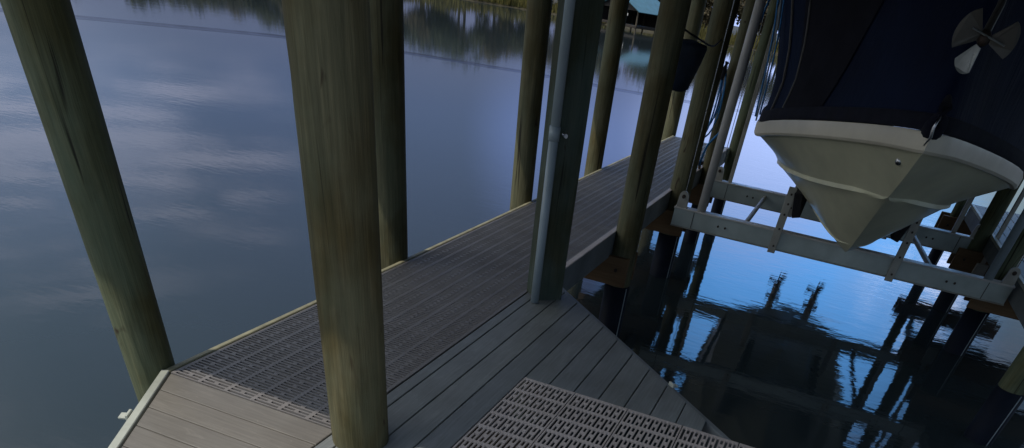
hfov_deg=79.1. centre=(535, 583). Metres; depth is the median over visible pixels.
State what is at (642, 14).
boathouse
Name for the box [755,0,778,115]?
mooring line
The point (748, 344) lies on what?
water
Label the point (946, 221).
cross beam
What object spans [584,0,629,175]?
piling
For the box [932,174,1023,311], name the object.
piling
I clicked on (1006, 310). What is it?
cross beam
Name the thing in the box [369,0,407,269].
piling
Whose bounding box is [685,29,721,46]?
tie line
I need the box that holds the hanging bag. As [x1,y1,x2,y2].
[672,39,706,91]
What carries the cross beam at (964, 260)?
attached to the piling at (999, 204)
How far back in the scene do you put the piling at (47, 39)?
2.43 m
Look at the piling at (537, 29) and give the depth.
5.64 m
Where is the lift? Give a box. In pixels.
[670,0,1023,305]
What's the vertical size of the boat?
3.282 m
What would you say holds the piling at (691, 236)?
in the water
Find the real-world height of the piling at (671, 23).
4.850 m
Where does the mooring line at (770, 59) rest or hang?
hanging from the boat
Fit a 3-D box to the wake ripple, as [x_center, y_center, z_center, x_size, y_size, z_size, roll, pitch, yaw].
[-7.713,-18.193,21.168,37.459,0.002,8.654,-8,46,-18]
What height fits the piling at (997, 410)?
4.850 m
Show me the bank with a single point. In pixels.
(735, 28)
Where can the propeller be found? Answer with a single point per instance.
(969, 29)
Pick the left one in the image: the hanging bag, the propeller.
the hanging bag
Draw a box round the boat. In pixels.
[754,0,1023,251]
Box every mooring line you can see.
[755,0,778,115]
[755,0,781,120]
[759,0,784,114]
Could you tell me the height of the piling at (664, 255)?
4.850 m
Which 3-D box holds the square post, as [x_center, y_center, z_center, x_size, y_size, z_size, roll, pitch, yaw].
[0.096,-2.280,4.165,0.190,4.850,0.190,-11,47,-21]
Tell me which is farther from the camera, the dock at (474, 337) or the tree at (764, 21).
the tree at (764, 21)
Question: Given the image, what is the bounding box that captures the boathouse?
[602,0,659,31]
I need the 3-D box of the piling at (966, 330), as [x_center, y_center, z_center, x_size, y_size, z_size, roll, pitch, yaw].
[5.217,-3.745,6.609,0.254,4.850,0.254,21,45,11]
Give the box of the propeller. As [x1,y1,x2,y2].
[952,0,1020,73]
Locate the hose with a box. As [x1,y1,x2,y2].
[698,0,769,165]
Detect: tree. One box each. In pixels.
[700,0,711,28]
[701,0,745,27]
[757,0,779,38]
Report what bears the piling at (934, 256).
in the water
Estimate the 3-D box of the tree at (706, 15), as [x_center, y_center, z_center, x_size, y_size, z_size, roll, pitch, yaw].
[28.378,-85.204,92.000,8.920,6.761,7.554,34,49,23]
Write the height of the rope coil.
0.864 m
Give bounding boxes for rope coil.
[705,61,728,136]
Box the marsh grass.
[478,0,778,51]
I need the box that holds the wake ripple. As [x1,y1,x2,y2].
[0,8,759,115]
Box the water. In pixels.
[0,0,1023,447]
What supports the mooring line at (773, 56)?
hanging from the boat
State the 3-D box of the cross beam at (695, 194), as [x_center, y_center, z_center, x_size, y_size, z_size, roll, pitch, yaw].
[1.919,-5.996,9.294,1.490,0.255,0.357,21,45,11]
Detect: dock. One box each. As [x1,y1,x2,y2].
[108,136,753,447]
[964,204,1023,327]
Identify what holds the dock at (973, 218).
on the cross beam at (964, 260)
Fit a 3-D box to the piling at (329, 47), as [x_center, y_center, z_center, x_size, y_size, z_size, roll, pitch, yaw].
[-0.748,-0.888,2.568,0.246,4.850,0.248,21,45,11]
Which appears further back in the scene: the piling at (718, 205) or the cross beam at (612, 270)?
the piling at (718, 205)
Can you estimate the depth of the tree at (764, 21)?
90.27 m
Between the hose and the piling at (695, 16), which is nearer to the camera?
the hose
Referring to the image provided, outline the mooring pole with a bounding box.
[971,188,1023,275]
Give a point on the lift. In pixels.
(793, 202)
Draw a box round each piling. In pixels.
[0,0,174,401]
[281,0,388,447]
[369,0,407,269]
[510,0,552,209]
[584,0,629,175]
[598,0,691,336]
[649,0,739,277]
[661,0,706,140]
[683,0,755,243]
[711,0,779,213]
[928,199,967,264]
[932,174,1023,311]
[943,228,1023,355]
[964,346,1023,445]
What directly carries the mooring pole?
attached to the dock at (973, 218)
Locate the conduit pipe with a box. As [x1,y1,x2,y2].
[530,0,575,302]
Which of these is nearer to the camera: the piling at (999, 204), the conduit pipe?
the conduit pipe
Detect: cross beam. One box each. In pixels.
[584,252,637,287]
[645,209,685,236]
[688,183,712,206]
[934,211,970,234]
[946,247,989,275]
[963,297,1018,319]
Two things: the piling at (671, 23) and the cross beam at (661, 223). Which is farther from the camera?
the cross beam at (661, 223)
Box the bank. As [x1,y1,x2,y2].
[469,0,778,53]
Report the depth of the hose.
6.99 m
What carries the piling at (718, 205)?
in the water

